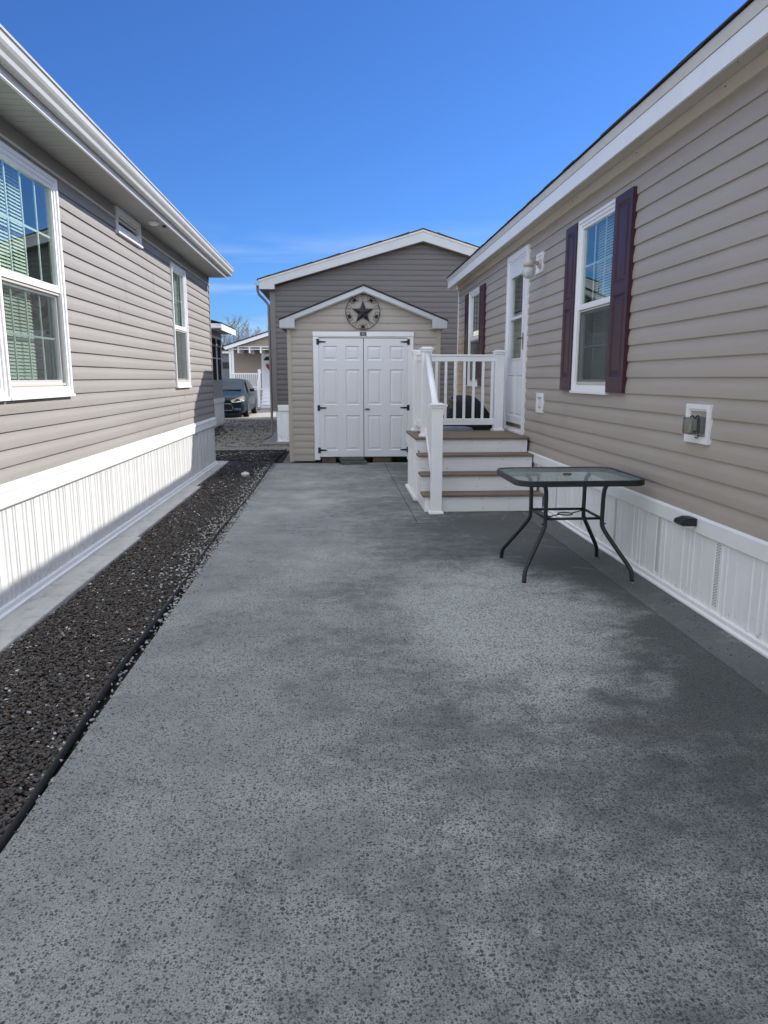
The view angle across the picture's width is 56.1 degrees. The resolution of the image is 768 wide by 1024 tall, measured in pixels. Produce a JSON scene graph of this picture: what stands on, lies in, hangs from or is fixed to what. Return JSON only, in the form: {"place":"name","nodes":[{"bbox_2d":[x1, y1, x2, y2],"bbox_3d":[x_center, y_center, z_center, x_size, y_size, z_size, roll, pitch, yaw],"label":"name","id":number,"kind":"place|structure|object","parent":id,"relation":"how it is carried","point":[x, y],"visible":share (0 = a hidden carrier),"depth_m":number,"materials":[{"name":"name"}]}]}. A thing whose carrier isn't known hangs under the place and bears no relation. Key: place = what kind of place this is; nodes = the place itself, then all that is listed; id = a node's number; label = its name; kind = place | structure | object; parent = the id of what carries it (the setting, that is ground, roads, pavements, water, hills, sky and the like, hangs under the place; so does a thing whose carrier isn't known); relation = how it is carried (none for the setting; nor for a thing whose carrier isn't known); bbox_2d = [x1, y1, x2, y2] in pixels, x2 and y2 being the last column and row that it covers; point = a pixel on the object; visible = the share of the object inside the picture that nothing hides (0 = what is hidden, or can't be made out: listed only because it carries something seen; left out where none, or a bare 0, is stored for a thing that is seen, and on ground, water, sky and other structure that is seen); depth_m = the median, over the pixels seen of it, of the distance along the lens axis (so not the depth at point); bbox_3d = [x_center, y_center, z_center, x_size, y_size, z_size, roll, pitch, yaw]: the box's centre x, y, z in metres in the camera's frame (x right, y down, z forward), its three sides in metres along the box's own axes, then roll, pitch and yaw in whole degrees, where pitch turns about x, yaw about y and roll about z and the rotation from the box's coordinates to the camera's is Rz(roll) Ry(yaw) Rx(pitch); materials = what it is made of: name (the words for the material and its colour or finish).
{"place":"outdoors","nodes":[
{"label":"outdoors","id":0,"kind":"place"},
{"bbox_2d":[0,449,288,837],"bbox_3d":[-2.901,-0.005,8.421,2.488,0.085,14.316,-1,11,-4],"label":"river gravel","id":1,"kind":"structure","parent":0,"point":[227,478],"depth_m":4.35,"materials":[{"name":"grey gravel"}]},
{"bbox_2d":[0,449,286,853],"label":"garden edging","id":2,"kind":"object","parent":1,"relation":"on","point":[38,790],"visible":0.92,"depth_m":3.27,"materials":[{"name":"black plastic"}]},
{"bbox_2d":[241,472,249,476],"bbox_3d":[-2.160,-0.572,11.221,0.132,0.112,0.132,-1,11,-4],"label":"drain cap","id":3,"kind":"object","parent":1,"relation":"on","point":[245,474],"visible":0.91,"depth_m":11.17,"materials":[{"name":"white plastic"}]},
{"bbox_2d":[224,410,275,419],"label":"driveway","id":4,"kind":"structure","parent":0,"point":[262,415],"depth_m":28.30,"materials":[{"name":"concrete"}]},
{"bbox_2d":[223,378,257,416],"bbox_3d":[-6.308,-4.696,29.425,2.180,1.507,4.849,-1,11,-4],"label":"parked car","id":5,"kind":"object","parent":4,"relation":"on","point":[240,396],"visible":0.52,"depth_m":28.17,"materials":[{"name":"blue paint"}]},
{"bbox_2d":[215,420,288,449],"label":"yard gravel","id":6,"kind":"structure","parent":0,"point":[228,442],"depth_m":21.17,"materials":[{"name":"grey gravel"}]},
{"bbox_2d":[215,447,289,451],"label":"curb","id":7,"kind":"structure","parent":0,"point":[250,448],"depth_m":16.48,"materials":[{"name":"grey concrete"}]},
{"bbox_2d":[215,409,407,462],"bbox_3d":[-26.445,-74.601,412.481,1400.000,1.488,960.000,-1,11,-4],"label":"ground","id":8,"kind":"structure","parent":0,"point":[368,459],"depth_m":20.59,"materials":[{"name":"grey gravel"}]},
{"bbox_2d":[0,461,228,658],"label":"footing strip","id":9,"kind":"object","parent":8,"relation":"on","point":[23,619],"visible":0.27,"depth_m":5.54,"materials":[{"name":"concrete"}]},
{"bbox_2d":[0,24,233,620],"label":"house","id":10,"kind":"structure","parent":9,"relation":"on","point":[112,260],"depth_m":6.05,"materials":[{"name":"grey plastic"}]},
{"bbox_2d":[0,315,10,400],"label":"window","id":11,"kind":"structure","parent":10,"relation":"in","point":[3,380],"depth_m":4.63,"materials":[{"name":"white paint"}]},
{"bbox_2d":[0,141,75,400],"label":"window","id":12,"kind":"structure","parent":10,"relation":"in","point":[33,309],"depth_m":5.45,"materials":[{"name":"white paint"}]},
{"bbox_2d":[113,205,142,248],"bbox_3d":[-2.887,-2.961,7.506,0.496,0.255,0.897,-1,11,-4],"label":"window","id":13,"kind":"structure","parent":10,"relation":"in","point":[121,230],"depth_m":7.51,"materials":[{"name":"white paint"}]},
{"bbox_2d":[152,262,191,387],"bbox_3d":[-3.034,-2.541,9.955,0.496,1.622,0.907,-1,11,-4],"label":"window","id":14,"kind":"structure","parent":10,"relation":"in","point":[178,276],"depth_m":10.04,"materials":[{"name":"white paint"}]},
{"bbox_2d":[211,320,235,427],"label":"house","id":15,"kind":"structure","parent":8,"relation":"on","point":[219,330],"depth_m":23.11,"materials":[{"name":"plastic"}]},
{"bbox_2d":[214,427,232,435],"bbox_3d":[-5.104,-2.231,20.176,1.766,0.154,4.305,-1,11,-4],"label":"leaf heap","id":16,"kind":"object","parent":8,"relation":"on","point":[219,431],"visible":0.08,"depth_m":20.41,"materials":[{"name":"plant"}]},
{"bbox_2d":[222,344,231,378],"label":"house","id":17,"kind":"structure","parent":8,"relation":"on","point":[225,362],"depth_m":43.55,"materials":[{"name":"white plastic"}]},
{"bbox_2d":[222,362,228,367],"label":"window","id":18,"kind":"structure","parent":17,"relation":"in","point":[225,364],"depth_m":43.55,"materials":[{"name":"black glass"}]},
{"bbox_2d":[222,314,242,342],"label":"bare tree","id":19,"kind":"object","parent":8,"relation":"on","point":[234,327],"visible":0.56,"depth_m":85.42,"materials":[{"name":"brown plant"}]},
{"bbox_2d":[224,316,240,341],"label":"bare tree","id":20,"kind":"object","parent":8,"relation":"on","point":[229,325],"visible":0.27,"depth_m":91.66,"materials":[{"name":"brown plant"}]},
{"bbox_2d":[224,322,253,341],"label":"bare tree","id":21,"kind":"object","parent":8,"relation":"on","point":[247,329],"visible":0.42,"depth_m":86.96,"materials":[{"name":"brown plant"}]},
{"bbox_2d":[231,318,247,340],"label":"bare tree","id":22,"kind":"object","parent":8,"relation":"on","point":[241,330],"visible":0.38,"depth_m":89.33,"materials":[{"name":"brown plant"}]},
{"bbox_2d":[239,322,251,338],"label":"bare tree","id":23,"kind":"object","parent":8,"relation":"on","point":[244,332],"visible":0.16,"depth_m":93.30,"materials":[{"name":"brown plant"}]},
{"bbox_2d":[222,331,270,410],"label":"house","id":24,"kind":"structure","parent":8,"relation":"on","point":[249,356],"depth_m":34.65,"materials":[{"name":"beige plastic"}]},
{"bbox_2d":[261,354,269,387],"bbox_3d":[-5.673,-7.145,36.500,1.040,1.730,0.050,-1,11,-4],"label":"front door","id":25,"kind":"structure","parent":24,"relation":"in","point":[264,357],"depth_m":36.48,"materials":[{"name":"white plastic"}]},
{"bbox_2d":[215,450,282,451],"bbox_3d":[-4.307,-1.293,15.401,4.340,0.046,0.050,-1,11,-4],"label":"garden edging","id":26,"kind":"object","parent":8,"relation":"on","point":[247,451],"visible":0.05,"depth_m":15.48,"materials":[{"name":"black plastic"}]},
{"bbox_2d":[278,284,447,461],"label":"shed","id":27,"kind":"structure","parent":8,"relation":"on","point":[350,390],"depth_m":12.69,"materials":[{"name":"beige plastic"}]},
{"bbox_2d":[316,338,363,456],"bbox_3d":[-0.772,-2.013,12.757,0.814,2.073,0.055,-1,11,-4],"label":"door","id":28,"kind":"structure","parent":27,"relation":"in","point":[340,408],"depth_m":12.75,"materials":[{"name":"white metal"}]},
{"bbox_2d":[345,294,379,329],"bbox_3d":[-0.365,-3.464,12.461,0.605,0.605,0.056,-1,11,-4],"label":"star ornament","id":29,"kind":"object","parent":27,"relation":"hanging from","point":[362,311],"visible":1,"depth_m":12.47,"materials":[{"name":"paint"}]},
{"bbox_2d":[364,338,409,456],"bbox_3d":[0.050,-2.023,12.807,0.809,2.073,0.057,-1,11,-4],"label":"door","id":30,"kind":"structure","parent":27,"relation":"in","point":[386,407],"depth_m":12.80,"materials":[{"name":"white metal"}]},
{"bbox_2d":[253,228,478,445],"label":"house","id":31,"kind":"structure","parent":8,"relation":"on","point":[418,267],"depth_m":18.24,"materials":[{"name":"grey plastic"}]},
{"bbox_2d":[447,0,767,658],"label":"house","id":32,"kind":"structure","parent":8,"relation":"on","point":[626,329],"depth_m":5.18,"materials":[{"name":"beige plastic"}]},
{"bbox_2d":[466,287,479,386],"bbox_3d":[1.567,-2.974,12.348,0.098,1.615,1.032,-1,11,-4],"label":"window","id":33,"kind":"structure","parent":32,"relation":"in","point":[473,319],"depth_m":12.53,"materials":[{"name":"white paint"}]},
{"bbox_2d":[503,244,530,434],"bbox_3d":[1.747,-2.212,9.464,0.170,2.310,1.100,-1,11,-4],"label":"entrance door","id":34,"kind":"structure","parent":32,"relation":"in","point":[514,399],"depth_m":9.59,"materials":[{"name":"white paint"}]},
{"bbox_2d":[522,251,544,278],"bbox_3d":[1.722,-2.793,8.177,0.166,0.325,0.572,6,12,28],"label":"wall lamp","id":35,"kind":"object","parent":32,"relation":"attached to","point":[528,271],"visible":1,"depth_m":8.00,"materials":[{"name":"white plastic"}]},
{"bbox_2d":[569,198,615,394],"bbox_3d":[2.135,-1.905,6.606,0.496,1.619,0.982,-1,11,-4],"label":"window","id":36,"kind":"structure","parent":32,"relation":"in","point":[591,312],"depth_m":6.78,"materials":[{"name":"white paint"}]},
{"bbox_2d":[674,516,696,527],"bbox_3d":[1.985,0.065,4.747,0.110,0.067,0.110,-1,11,-4],"label":"solar light","id":37,"kind":"object","parent":32,"relation":"attached to","point":[687,521],"visible":1,"depth_m":4.70,"materials":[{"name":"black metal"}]},
{"bbox_2d":[0,0,746,344],"label":"sky","id":38,"kind":"structure","parent":0,"point":[289,134],"materials":[{"name":"blue"}]},
{"bbox_2d":[0,462,767,1023],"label":"driveway","id":39,"kind":"structure","parent":0,"point":[370,744],"depth_m":2.58,"materials":[{"name":"concrete"}]},
{"bbox_2d":[340,457,366,464],"bbox_3d":[-0.552,-0.918,12.850,0.480,0.092,0.420,-1,11,-4],"label":"paver step","id":40,"kind":"object","parent":39,"relation":"on","point":[352,460],"visible":1,"depth_m":12.74,"materials":[{"name":"grey concrete"}]},
{"bbox_2d":[15,466,763,831],"bbox_3d":[0.113,0.090,7.691,3.390,0.014,10.552,-1,11,-4],"label":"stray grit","id":41,"kind":"object","parent":39,"relation":"on","point":[229,542],"visible":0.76,"depth_m":4.55,"materials":[{"name":"stone"}]},
{"bbox_2d":[443,426,472,429],"bbox_3d":[1.012,-0.820,10.360,0.556,0.815,0.329,-1,11,-4],"label":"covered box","id":42,"kind":"object","parent":39,"relation":"on","point":[456,428],"visible":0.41,"depth_m":10.18,"materials":[{"name":"grey"}]},
{"bbox_2d":[443,395,491,429],"bbox_3d":[1.249,-1.126,10.827,0.756,1.245,0.565,-1,11,-4],"label":"covered grill","id":43,"kind":"object","parent":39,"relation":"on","point":[468,406],"visible":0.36,"depth_m":10.52,"materials":[{"name":"black fabric"}]},
{"bbox_2d":[447,399,456,408],"bbox_3d":[0.984,-1.575,10.492,0.140,0.130,0.060,-1,11,-4],"label":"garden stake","id":44,"kind":"object","parent":43,"relation":"attached to","point":[450,401],"visible":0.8,"depth_m":10.46,"materials":[{"name":"brown wood"}]},
{"bbox_2d":[405,347,543,514],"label":"porch steps","id":45,"kind":"structure","parent":39,"relation":"on","point":[452,470],"depth_m":8.64,"materials":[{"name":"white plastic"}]},
{"bbox_2d":[497,467,644,582],"bbox_3d":[1.431,0.076,5.697,0.980,0.769,0.850,-1,11,-4],"label":"patio table","id":46,"kind":"object","parent":39,"relation":"on","point":[633,480],"visible":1,"depth_m":5.48,"materials":[{"name":"grey metal"}]},
{"bbox_2d":[518,511,767,696],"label":"patio strip","id":47,"kind":"object","parent":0,"point":[704,633],"depth_m":4.69,"materials":[{"name":"concrete"}]}
]}

